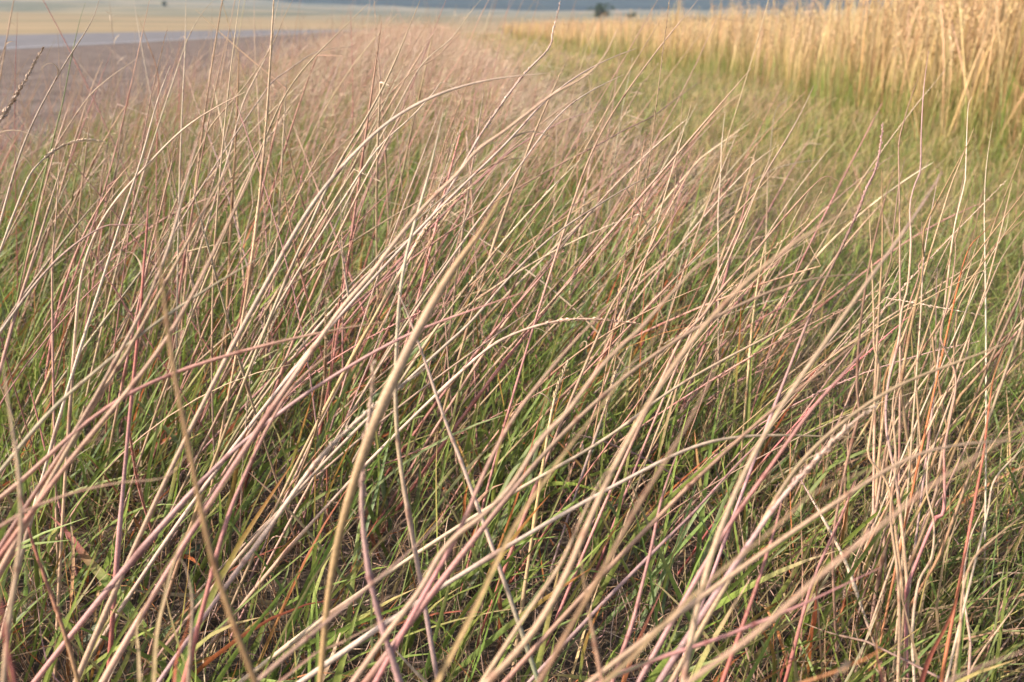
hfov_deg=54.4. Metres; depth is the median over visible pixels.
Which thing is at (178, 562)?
grass stalk
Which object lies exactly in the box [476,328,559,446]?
grass stalk
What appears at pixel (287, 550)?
grass stalk
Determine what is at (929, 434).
dry stem
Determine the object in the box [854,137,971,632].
dry stem
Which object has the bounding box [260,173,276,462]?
grass stalk
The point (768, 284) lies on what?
grass stalk
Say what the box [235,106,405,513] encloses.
grass stalk
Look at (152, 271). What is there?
grass stalk
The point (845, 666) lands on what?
grass stalk
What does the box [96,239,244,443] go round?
grass stalk
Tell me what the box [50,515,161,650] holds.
grass shoot
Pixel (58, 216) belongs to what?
grass stalk
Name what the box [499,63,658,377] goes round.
grass stalk
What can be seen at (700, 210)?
grass stalk
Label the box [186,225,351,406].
grass stalk
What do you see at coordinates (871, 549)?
dry stem
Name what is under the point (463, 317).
grass stalk
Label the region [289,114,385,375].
grass stalk
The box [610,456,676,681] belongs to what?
grass stalk
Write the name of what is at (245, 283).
grass stalk
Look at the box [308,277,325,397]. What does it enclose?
grass stalk
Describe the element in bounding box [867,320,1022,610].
dry stem
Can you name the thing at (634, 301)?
grass stalk
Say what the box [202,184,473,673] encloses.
grass stalk
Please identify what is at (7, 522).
grass stalk
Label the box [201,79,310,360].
grass stalk
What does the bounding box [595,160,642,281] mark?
grass stalk
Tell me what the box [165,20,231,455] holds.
grass stalk
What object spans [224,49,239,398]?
grass stalk
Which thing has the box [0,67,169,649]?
grass stalk
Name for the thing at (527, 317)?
grass stalk
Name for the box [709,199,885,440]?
grass stalk
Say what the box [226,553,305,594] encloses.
grass shoot
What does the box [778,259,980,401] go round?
grass stalk
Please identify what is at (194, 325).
grass stalk
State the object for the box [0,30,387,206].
gravel shoulder
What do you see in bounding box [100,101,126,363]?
grass stalk
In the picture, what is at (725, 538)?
dry stem
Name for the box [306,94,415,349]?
grass stalk
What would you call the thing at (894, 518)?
dry stem
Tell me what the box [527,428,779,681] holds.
grass stalk
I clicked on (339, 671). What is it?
grass shoot
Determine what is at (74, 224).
grass stalk
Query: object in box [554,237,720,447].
grass stalk
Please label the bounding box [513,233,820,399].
grass stalk
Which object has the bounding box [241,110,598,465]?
grass stalk
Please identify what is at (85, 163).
grass stalk
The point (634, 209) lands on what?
grass stalk
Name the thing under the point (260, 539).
grass stalk
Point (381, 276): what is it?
grass stalk
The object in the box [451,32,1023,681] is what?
verge grass
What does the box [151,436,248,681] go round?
grass shoot
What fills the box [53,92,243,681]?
grass stalk
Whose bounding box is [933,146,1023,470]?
dry stem
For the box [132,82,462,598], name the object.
grass stalk
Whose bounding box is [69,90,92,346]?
grass stalk
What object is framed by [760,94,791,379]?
grass stalk
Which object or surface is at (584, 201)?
grass stalk
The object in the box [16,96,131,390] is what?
grass stalk
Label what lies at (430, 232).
grass stalk
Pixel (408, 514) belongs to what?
grass stalk
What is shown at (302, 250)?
grass stalk
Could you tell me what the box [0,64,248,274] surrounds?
loose gravel
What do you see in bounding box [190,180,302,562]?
grass stalk
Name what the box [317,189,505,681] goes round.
grass shoot
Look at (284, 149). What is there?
grass stalk
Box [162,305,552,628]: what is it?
grass stalk
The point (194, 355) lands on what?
grass stalk
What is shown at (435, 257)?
grass stalk
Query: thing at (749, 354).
grass stalk
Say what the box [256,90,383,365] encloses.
grass stalk
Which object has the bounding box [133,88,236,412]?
grass stalk
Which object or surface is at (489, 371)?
grass stalk
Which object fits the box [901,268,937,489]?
dry stem
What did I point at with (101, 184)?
grass stalk
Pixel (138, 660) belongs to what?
grass shoot
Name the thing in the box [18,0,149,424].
grass stalk
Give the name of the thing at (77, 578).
grass shoot
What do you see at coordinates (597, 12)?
tree
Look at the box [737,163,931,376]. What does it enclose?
grass stalk
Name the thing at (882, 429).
dry stem
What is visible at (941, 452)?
dry stem
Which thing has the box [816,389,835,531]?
dry stem
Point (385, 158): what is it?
grass stalk
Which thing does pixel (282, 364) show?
grass stalk
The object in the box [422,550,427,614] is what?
grass shoot
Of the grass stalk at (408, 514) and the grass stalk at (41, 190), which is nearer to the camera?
the grass stalk at (408, 514)
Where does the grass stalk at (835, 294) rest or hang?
on the ground at (30, 16)
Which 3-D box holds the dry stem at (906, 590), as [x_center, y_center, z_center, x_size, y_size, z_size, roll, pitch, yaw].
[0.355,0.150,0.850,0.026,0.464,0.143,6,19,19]
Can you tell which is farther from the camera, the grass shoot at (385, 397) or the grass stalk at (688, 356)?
the grass stalk at (688, 356)
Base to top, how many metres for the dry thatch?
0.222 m
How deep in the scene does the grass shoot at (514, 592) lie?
1.06 m
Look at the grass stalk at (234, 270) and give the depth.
1.66 m
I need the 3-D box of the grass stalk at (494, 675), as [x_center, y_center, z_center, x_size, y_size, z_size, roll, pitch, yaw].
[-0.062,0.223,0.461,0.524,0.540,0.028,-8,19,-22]
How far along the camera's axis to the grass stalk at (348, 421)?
1.22 m
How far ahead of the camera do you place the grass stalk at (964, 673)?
0.41 m
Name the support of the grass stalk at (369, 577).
on the ground at (30, 16)
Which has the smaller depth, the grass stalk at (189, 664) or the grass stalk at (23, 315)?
the grass stalk at (189, 664)
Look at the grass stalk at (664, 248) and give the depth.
2.04 m
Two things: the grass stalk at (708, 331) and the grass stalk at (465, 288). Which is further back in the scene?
the grass stalk at (708, 331)
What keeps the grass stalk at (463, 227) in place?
on the ground at (30, 16)
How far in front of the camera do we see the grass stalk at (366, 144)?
1.66 m
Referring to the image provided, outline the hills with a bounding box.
[270,0,920,10]
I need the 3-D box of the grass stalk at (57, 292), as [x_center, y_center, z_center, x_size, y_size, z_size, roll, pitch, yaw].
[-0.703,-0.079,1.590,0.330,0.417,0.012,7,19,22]
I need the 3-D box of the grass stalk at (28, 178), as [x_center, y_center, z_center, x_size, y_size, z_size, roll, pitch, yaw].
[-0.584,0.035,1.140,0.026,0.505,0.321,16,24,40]
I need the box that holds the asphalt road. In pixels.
[0,30,362,49]
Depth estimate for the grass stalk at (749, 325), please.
1.51 m
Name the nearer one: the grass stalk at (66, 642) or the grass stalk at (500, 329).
the grass stalk at (66, 642)
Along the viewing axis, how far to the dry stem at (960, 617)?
0.66 m
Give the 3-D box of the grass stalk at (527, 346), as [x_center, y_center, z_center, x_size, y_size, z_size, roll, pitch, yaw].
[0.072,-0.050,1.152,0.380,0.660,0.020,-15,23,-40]
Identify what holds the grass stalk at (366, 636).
on the ground at (30, 16)
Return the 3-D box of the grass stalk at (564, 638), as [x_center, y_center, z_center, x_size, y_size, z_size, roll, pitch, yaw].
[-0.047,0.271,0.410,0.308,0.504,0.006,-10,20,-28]
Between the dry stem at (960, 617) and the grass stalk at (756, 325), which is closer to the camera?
the dry stem at (960, 617)
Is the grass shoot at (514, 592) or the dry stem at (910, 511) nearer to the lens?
the dry stem at (910, 511)
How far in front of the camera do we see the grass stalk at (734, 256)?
1.72 m
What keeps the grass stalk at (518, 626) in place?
on the ground at (30, 16)
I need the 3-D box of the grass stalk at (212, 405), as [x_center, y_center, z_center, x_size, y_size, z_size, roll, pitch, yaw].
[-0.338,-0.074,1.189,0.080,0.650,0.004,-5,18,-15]
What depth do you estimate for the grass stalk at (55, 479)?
0.56 m
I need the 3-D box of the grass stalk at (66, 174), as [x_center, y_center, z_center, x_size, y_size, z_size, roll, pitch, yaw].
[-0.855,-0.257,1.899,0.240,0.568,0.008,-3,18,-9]
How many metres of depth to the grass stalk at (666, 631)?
0.62 m
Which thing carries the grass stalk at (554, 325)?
on the ground at (30, 16)
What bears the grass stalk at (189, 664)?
on the ground at (30, 16)
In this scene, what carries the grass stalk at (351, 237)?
on the ground at (30, 16)
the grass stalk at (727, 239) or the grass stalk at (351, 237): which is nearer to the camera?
the grass stalk at (351, 237)
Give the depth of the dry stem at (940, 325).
1.38 m
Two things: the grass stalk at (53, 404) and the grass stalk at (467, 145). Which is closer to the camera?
the grass stalk at (53, 404)
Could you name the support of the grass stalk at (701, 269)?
on the ground at (30, 16)
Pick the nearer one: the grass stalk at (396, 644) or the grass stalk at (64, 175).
the grass stalk at (396, 644)
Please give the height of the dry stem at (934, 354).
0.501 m
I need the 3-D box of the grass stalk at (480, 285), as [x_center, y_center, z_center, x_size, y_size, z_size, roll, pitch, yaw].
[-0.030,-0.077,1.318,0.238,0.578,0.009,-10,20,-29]
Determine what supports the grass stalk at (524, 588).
on the ground at (30, 16)
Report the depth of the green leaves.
1.36 m
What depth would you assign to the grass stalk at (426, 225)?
1.12 m
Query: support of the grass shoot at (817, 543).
on the ground at (30, 16)
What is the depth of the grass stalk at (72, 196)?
1.82 m
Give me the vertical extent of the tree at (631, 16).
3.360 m
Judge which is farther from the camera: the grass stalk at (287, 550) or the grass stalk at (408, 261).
the grass stalk at (408, 261)
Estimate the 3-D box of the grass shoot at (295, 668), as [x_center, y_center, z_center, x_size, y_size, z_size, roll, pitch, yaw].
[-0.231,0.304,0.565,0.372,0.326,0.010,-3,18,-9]
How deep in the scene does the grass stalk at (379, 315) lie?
1.57 m
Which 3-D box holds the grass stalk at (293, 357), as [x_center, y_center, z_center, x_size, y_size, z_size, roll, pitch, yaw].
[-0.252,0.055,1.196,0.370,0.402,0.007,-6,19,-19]
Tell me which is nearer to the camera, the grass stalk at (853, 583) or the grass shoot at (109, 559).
the grass stalk at (853, 583)
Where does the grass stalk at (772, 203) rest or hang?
on the ground at (30, 16)
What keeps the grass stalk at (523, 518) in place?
on the ground at (30, 16)
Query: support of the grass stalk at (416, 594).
on the ground at (30, 16)
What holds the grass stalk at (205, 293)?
on the ground at (30, 16)
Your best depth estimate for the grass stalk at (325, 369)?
0.84 m
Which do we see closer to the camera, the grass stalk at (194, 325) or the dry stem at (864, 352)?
the dry stem at (864, 352)
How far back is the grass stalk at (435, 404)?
1.26 m
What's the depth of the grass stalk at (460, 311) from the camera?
1.31 m
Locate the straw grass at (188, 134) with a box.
[0,0,1003,586]
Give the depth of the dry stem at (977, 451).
0.91 m
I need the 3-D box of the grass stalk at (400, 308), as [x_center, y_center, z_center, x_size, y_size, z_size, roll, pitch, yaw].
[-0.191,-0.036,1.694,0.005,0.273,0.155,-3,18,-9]
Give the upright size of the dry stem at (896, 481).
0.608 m
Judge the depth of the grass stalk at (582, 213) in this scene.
1.86 m
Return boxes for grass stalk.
[0,0,13,80]
[0,1,98,225]
[0,5,84,396]
[0,22,17,62]
[0,47,43,137]
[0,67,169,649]
[0,126,173,403]
[0,138,107,253]
[0,142,196,549]
[0,142,242,578]
[0,144,67,375]
[0,146,266,561]
[0,192,104,328]
[0,224,153,334]
[0,249,274,474]
[0,295,81,482]
[0,322,383,501]
[0,456,186,527]
[0,599,15,681]
[1,59,135,251]
[1,161,77,356]
[1,226,172,464]
[1,361,22,681]
[2,155,110,292]
[3,103,69,351]
[8,60,102,372]
[10,151,102,344]
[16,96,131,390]
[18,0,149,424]
[19,172,133,397]
[23,53,110,335]
[23,500,80,681]
[27,379,82,594]
[31,292,523,681]
[36,183,115,452]
[36,200,62,369]
[39,178,237,353]
[42,164,130,444]
[46,47,342,496]
[48,135,240,401]
[51,150,60,614]
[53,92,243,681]
[59,114,131,395]
[65,2,211,505]
[67,105,93,348]
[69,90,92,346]
[73,73,546,681]
[74,101,93,285]
[74,173,124,399]
[79,66,319,379]
[85,49,633,668]
[86,136,115,385]
[86,156,552,475]
[86,254,168,400]
[91,0,292,430]
[93,140,177,534]
[95,104,148,341]
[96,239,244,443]
[99,30,616,681]
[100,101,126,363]
[104,202,121,395]
[106,185,150,681]
[111,4,367,543]
[121,115,185,372]
[124,416,164,570]
[127,170,245,367]
[132,81,700,530]
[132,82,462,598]
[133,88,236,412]
[133,244,240,502]
[136,94,300,375]
[136,107,292,366]
[138,16,158,364]
[138,223,193,311]
[141,1,419,674]
[141,167,667,675]
[149,170,287,398]
[152,187,258,681]
[154,0,278,430]
[156,367,425,681]
[157,137,197,303]
[158,212,444,560]
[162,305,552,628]
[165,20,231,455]
[165,236,350,568]
[167,29,463,499]
[173,110,344,492]
[175,8,185,486]
[176,173,472,548]
[179,0,222,381]
[180,106,386,373]
[180,559,193,681]
[181,66,279,393]
[181,346,339,681]
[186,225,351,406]
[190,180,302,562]
[191,316,641,670]
[193,169,380,429]
[195,177,406,455]
[196,10,285,389]
[198,0,274,558]
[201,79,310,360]
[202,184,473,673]
[211,0,239,527]
[213,84,252,385]
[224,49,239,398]
[227,55,342,369]
[228,75,621,639]
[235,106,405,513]
[237,283,841,681]
[239,3,559,602]
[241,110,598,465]
[242,1,479,447]
[254,11,274,385]
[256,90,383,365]
[258,70,287,411]
[258,520,440,681]
[259,61,405,374]
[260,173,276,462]
[261,26,437,356]
[269,187,484,348]
[276,212,644,475]
[278,102,367,394]
[279,169,341,440]
[287,290,328,520]
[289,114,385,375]
[296,190,404,429]
[297,434,863,681]
[303,21,381,500]
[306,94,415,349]
[307,165,496,516]
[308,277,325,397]
[319,84,596,382]
[322,159,580,521]
[327,208,464,350]
[333,147,523,429]
[336,286,499,393]
[338,154,467,396]
[340,192,344,464]
[344,223,440,420]
[350,257,744,681]
[356,95,506,358]
[356,359,404,681]
[360,16,436,336]
[361,274,863,681]
[366,115,465,472]
[368,234,611,543]
[373,293,621,681]
[374,4,388,373]
[375,81,389,385]
[376,70,749,538]
[376,251,563,484]
[380,119,686,519]
[382,113,541,352]
[391,153,573,470]
[391,205,676,512]
[393,113,442,678]
[395,233,404,398]
[397,291,538,680]
[401,255,493,414]
[408,112,460,431]
[411,202,604,410]
[413,156,457,387]
[420,149,794,545]
[421,56,568,491]
[426,285,704,538]
[430,167,637,439]
[432,85,484,442]
[445,219,655,412]
[449,154,639,356]
[455,6,669,423]
[459,0,697,594]
[464,185,690,681]
[466,130,490,407]
[473,328,481,486]
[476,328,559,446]
[480,468,608,681]
[483,202,868,681]
[491,150,631,339]
[496,180,609,348]
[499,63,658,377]
[500,160,814,385]
[502,329,872,681]
[503,260,552,351]
[508,205,734,391]
[509,358,569,681]
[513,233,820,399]
[527,146,776,455]
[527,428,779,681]
[529,88,747,358]
[532,176,838,675]
[536,344,644,614]
[536,359,720,681]
[548,309,838,493]
[550,241,692,382]
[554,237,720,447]
[556,144,593,368]
[557,149,702,472]
[569,122,750,342]
[576,535,603,681]
[582,104,696,343]
[585,286,733,442]
[586,440,1023,681]
[589,230,607,374]
[590,88,812,583]
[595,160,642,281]
[596,568,879,681]
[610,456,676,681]
[619,177,681,343]
[620,130,738,464]
[624,331,763,413]
[632,228,753,332]
[636,333,878,681]
[641,164,690,349]
[642,276,811,426]
[646,130,766,317]
[649,241,738,307]
[656,405,876,681]
[663,145,757,406]
[668,335,1023,681]
[669,172,754,450]
[671,155,892,384]
[680,172,941,681]
[685,426,1023,681]
[699,218,757,323]
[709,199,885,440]
[714,254,803,337]
[717,115,724,467]
[720,502,781,681]
[721,132,813,297]
[726,232,803,344]
[732,237,794,387]
[736,276,883,446]
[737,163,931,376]
[738,241,765,519]
[748,261,888,439]
[752,102,882,363]
[757,198,993,358]
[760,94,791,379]
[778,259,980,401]
[783,480,854,681]
[797,620,944,681]
[801,480,886,676]
[801,649,881,681]
[945,650,1023,681]
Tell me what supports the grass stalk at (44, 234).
on the ground at (30, 16)
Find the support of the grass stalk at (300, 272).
on the ground at (30, 16)
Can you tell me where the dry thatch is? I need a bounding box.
[0,169,1023,681]
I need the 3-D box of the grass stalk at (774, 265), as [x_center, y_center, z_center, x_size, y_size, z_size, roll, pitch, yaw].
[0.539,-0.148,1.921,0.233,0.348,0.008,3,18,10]
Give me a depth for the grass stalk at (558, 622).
0.62 m
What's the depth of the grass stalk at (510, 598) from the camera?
0.70 m
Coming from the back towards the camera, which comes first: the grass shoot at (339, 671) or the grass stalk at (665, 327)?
the grass stalk at (665, 327)
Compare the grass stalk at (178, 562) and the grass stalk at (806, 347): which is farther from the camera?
the grass stalk at (806, 347)
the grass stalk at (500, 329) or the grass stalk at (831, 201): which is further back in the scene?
the grass stalk at (831, 201)
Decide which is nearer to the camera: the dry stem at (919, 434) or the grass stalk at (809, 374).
the dry stem at (919, 434)
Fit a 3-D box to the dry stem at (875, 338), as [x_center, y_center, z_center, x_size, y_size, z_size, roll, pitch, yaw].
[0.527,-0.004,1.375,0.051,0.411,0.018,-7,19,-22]
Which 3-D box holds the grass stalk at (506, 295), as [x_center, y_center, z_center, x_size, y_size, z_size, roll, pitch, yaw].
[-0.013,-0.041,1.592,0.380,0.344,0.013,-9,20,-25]
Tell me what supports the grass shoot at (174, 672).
on the ground at (30, 16)
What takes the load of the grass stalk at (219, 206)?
on the ground at (30, 16)
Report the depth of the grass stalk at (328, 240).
1.41 m
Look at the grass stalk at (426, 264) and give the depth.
1.35 m
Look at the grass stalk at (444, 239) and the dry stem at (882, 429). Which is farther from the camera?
the grass stalk at (444, 239)
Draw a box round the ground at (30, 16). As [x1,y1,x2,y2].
[0,0,1023,681]
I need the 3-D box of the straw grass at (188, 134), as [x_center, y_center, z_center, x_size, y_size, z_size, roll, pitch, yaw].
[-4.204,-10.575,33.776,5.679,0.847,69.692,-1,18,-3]
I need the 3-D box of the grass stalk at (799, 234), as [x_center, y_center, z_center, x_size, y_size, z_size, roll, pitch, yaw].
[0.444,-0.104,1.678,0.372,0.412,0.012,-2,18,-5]
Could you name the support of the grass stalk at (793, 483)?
on the ground at (30, 16)
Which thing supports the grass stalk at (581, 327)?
on the ground at (30, 16)
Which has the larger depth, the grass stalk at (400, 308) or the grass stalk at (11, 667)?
the grass stalk at (400, 308)
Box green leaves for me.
[0,40,1022,681]
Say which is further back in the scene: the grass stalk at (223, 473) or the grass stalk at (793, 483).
the grass stalk at (223, 473)
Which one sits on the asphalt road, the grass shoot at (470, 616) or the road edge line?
the road edge line
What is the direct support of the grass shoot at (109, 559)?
on the ground at (30, 16)
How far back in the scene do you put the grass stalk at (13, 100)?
0.92 m
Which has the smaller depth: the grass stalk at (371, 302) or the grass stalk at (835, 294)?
the grass stalk at (371, 302)
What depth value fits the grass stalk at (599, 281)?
1.89 m
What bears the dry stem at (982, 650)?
on the ground at (30, 16)
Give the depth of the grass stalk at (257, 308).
1.37 m
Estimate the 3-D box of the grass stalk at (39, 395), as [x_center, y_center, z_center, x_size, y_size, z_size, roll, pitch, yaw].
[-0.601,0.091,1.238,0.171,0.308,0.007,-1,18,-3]
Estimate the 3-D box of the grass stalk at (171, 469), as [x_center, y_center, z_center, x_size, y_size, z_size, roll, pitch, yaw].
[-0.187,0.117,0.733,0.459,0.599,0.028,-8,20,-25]
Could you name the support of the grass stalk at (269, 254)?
on the ground at (30, 16)
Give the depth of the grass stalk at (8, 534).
0.63 m
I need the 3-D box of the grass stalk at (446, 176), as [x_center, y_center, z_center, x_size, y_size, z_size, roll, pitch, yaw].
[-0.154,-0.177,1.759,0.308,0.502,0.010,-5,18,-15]
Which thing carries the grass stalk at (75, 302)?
on the ground at (30, 16)
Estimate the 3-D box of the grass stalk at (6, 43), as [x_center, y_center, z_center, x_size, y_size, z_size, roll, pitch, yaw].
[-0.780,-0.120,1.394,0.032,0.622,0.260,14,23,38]
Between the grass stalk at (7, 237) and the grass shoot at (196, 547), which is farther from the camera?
the grass stalk at (7, 237)
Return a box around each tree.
[586,3,614,19]
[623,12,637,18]
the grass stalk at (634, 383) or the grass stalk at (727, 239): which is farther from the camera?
the grass stalk at (727, 239)
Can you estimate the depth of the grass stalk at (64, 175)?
1.72 m
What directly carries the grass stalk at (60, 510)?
on the ground at (30, 16)
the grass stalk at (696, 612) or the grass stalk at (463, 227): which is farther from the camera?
the grass stalk at (463, 227)
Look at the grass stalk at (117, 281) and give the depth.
1.68 m
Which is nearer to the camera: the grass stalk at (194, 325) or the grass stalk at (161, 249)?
the grass stalk at (194, 325)
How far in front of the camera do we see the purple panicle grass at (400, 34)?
3.76 m
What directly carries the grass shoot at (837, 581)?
on the ground at (30, 16)
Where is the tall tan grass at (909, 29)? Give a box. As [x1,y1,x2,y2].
[497,0,1023,174]
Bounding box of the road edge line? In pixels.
[0,30,356,48]
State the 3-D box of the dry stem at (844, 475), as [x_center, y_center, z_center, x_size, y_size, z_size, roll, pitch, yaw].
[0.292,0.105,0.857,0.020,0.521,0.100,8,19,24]
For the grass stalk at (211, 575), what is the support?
on the ground at (30, 16)
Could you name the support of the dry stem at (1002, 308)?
on the ground at (30, 16)
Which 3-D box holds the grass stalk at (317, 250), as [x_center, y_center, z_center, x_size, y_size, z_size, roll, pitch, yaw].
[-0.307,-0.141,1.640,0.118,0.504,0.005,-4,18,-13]
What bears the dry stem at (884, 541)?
on the ground at (30, 16)
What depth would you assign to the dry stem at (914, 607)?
0.81 m
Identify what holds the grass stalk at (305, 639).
on the ground at (30, 16)
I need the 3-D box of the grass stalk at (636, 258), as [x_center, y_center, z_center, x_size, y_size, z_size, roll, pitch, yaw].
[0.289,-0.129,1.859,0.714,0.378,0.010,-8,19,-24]
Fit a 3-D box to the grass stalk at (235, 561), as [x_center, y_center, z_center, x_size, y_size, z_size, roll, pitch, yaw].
[-0.115,0.095,0.946,0.556,0.495,0.010,-6,19,-18]
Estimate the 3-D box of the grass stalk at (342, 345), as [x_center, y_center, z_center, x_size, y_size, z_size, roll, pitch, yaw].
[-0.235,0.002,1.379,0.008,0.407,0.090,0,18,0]
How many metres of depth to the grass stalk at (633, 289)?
1.75 m
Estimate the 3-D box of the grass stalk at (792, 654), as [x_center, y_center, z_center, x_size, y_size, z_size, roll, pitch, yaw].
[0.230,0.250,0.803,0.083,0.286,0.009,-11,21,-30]
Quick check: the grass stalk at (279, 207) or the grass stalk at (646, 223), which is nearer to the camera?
the grass stalk at (279, 207)
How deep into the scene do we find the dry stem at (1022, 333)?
1.73 m
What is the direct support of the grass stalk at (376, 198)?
on the ground at (30, 16)
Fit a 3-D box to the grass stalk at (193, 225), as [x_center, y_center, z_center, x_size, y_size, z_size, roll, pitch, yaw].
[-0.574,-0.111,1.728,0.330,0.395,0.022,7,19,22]
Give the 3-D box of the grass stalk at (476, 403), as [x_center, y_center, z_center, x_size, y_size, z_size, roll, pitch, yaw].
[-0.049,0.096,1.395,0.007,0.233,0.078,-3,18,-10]
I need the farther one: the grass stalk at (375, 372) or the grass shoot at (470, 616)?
the grass stalk at (375, 372)
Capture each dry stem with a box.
[675,124,883,681]
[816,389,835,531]
[823,184,1011,663]
[823,214,1008,656]
[831,166,894,681]
[832,172,964,507]
[836,318,889,577]
[842,192,1023,621]
[845,305,1023,642]
[848,172,976,647]
[851,129,973,622]
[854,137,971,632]
[854,228,1022,672]
[862,161,904,495]
[862,219,1023,626]
[863,169,883,595]
[863,329,977,616]
[866,398,895,671]
[867,206,904,660]
[867,318,1023,673]
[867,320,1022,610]
[867,350,1023,661]
[868,231,980,612]
[869,259,921,516]
[871,222,993,681]
[875,192,919,437]
[880,349,1023,633]
[883,273,1023,633]
[884,51,928,681]
[889,326,1023,584]
[889,361,902,681]
[891,174,938,680]
[895,78,918,618]
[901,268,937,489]
[903,97,971,640]
[904,241,956,681]
[905,181,984,467]
[907,210,1023,540]
[911,440,934,681]
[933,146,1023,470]
[939,351,1002,681]
[941,398,1023,570]
[944,447,1023,681]
[952,515,1023,681]
[962,502,985,681]
[964,595,1023,681]
[981,272,1023,401]
[982,121,992,626]
[988,263,1023,361]
[997,371,1023,418]
[1018,242,1023,391]
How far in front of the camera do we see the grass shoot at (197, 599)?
1.01 m
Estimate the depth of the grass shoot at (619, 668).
0.40 m
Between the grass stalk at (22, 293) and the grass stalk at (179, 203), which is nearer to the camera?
the grass stalk at (22, 293)
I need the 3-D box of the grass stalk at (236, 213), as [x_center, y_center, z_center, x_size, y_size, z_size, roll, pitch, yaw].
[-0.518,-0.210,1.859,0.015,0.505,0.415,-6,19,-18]
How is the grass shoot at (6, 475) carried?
on the ground at (30, 16)
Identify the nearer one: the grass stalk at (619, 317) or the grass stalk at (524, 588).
the grass stalk at (524, 588)
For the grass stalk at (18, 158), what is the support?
on the ground at (30, 16)
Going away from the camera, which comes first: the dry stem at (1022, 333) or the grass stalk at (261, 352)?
the grass stalk at (261, 352)
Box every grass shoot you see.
[0,445,48,480]
[45,539,100,638]
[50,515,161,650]
[87,429,182,482]
[94,487,130,607]
[135,588,158,681]
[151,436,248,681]
[158,577,214,639]
[173,610,189,681]
[181,518,264,562]
[207,347,217,469]
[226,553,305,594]
[250,562,289,659]
[277,601,425,681]
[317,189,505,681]
[332,591,365,681]
[408,483,414,575]
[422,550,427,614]
[434,291,696,681]
[479,551,513,625]
[494,553,543,625]
[497,576,548,642]
[601,382,915,681]
[609,640,701,680]
[776,544,785,591]
[784,598,827,651]
[804,529,826,568]
[820,576,838,636]
[875,600,884,681]
[919,550,966,681]
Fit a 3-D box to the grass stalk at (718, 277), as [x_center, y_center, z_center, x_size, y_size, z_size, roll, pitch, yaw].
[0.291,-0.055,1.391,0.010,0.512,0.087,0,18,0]
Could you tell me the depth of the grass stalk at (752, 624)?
0.56 m
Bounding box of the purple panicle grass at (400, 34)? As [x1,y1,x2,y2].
[0,0,831,303]
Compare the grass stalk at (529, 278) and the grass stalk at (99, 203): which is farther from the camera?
the grass stalk at (529, 278)
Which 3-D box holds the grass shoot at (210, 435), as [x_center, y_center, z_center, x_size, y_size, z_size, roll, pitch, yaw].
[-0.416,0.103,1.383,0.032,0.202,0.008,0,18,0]
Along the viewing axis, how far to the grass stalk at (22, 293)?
0.81 m
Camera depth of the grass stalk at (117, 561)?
0.80 m
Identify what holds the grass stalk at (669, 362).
on the ground at (30, 16)
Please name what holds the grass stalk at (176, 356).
on the ground at (30, 16)
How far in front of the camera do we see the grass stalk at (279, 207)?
1.47 m
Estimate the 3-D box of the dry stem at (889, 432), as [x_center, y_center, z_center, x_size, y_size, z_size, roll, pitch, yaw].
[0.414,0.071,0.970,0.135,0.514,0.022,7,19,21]
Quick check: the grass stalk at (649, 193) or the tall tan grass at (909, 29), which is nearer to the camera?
the grass stalk at (649, 193)
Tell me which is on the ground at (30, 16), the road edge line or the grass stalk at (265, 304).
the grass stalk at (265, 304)
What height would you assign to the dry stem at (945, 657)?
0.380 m
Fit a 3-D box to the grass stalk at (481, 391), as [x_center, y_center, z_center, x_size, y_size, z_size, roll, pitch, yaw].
[0.044,-0.022,1.163,0.433,0.571,0.021,0,18,0]
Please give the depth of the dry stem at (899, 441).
1.01 m
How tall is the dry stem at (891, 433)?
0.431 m
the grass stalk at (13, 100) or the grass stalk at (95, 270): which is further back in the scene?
the grass stalk at (95, 270)
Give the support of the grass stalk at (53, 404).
on the ground at (30, 16)
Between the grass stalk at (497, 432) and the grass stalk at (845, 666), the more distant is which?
the grass stalk at (497, 432)
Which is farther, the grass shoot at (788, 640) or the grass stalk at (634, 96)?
the grass stalk at (634, 96)
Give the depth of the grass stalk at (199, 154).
1.47 m
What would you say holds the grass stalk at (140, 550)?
on the ground at (30, 16)
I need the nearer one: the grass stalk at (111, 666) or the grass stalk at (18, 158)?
the grass stalk at (111, 666)
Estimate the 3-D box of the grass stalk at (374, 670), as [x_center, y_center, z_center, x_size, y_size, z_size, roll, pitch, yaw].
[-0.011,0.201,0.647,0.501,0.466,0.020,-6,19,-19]
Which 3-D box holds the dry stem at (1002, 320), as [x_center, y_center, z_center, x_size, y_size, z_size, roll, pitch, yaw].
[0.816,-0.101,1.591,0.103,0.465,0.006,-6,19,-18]
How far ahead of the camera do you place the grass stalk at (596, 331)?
1.57 m
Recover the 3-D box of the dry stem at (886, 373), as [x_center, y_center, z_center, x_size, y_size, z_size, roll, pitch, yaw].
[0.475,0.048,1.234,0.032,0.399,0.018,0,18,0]
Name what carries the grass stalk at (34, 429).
on the ground at (30, 16)
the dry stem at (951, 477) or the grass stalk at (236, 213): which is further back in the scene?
the grass stalk at (236, 213)
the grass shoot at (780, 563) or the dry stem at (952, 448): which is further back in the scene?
the grass shoot at (780, 563)
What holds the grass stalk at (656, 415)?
on the ground at (30, 16)
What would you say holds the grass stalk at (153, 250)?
on the ground at (30, 16)
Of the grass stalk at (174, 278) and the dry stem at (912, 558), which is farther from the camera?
the grass stalk at (174, 278)
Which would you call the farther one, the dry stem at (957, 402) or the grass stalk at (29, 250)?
the grass stalk at (29, 250)
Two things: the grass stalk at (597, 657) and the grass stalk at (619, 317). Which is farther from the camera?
the grass stalk at (619, 317)

